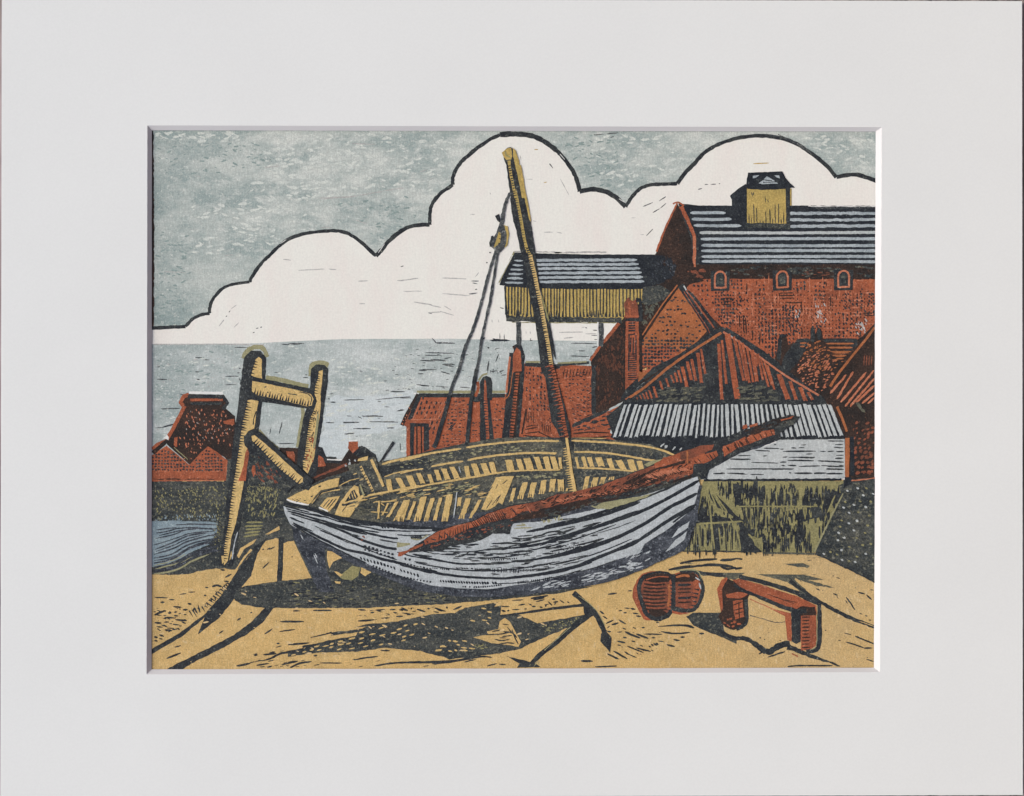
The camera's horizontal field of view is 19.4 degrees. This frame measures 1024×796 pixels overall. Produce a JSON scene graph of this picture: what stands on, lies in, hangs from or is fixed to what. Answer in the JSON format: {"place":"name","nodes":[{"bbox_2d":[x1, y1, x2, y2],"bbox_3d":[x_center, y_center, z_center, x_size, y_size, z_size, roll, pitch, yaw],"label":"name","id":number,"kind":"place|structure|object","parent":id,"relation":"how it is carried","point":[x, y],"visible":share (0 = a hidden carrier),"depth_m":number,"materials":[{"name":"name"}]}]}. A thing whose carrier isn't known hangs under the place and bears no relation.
{"place":"outdoors","nodes":[
{"label":"outdoors","id":0,"kind":"place"},
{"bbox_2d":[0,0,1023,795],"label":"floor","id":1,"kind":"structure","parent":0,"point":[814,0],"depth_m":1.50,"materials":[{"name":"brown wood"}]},
{"bbox_3d":[0.000,0.000,1.502,0.510,0.003,0.399,0,90,0],"label":"backing board","id":2,"kind":"object","parent":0,"visible":0},
{"bbox_2d":[0,0,1022,795],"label":"window mat","id":3,"kind":"object","parent":2,"relation":"on","point":[94,94],"depth_m":1.50,"materials":[{"name":"white paper"}]},
{"bbox_2d":[152,130,875,668],"bbox_3d":[0.001,0.001,1.500,0.379,0.001,0.284,0,90,0],"label":"woodcut print","id":4,"kind":"object","parent":2,"relation":"on","point":[452,400],"visible":1,"depth_m":1.50,"materials":[{"name":"paper"}]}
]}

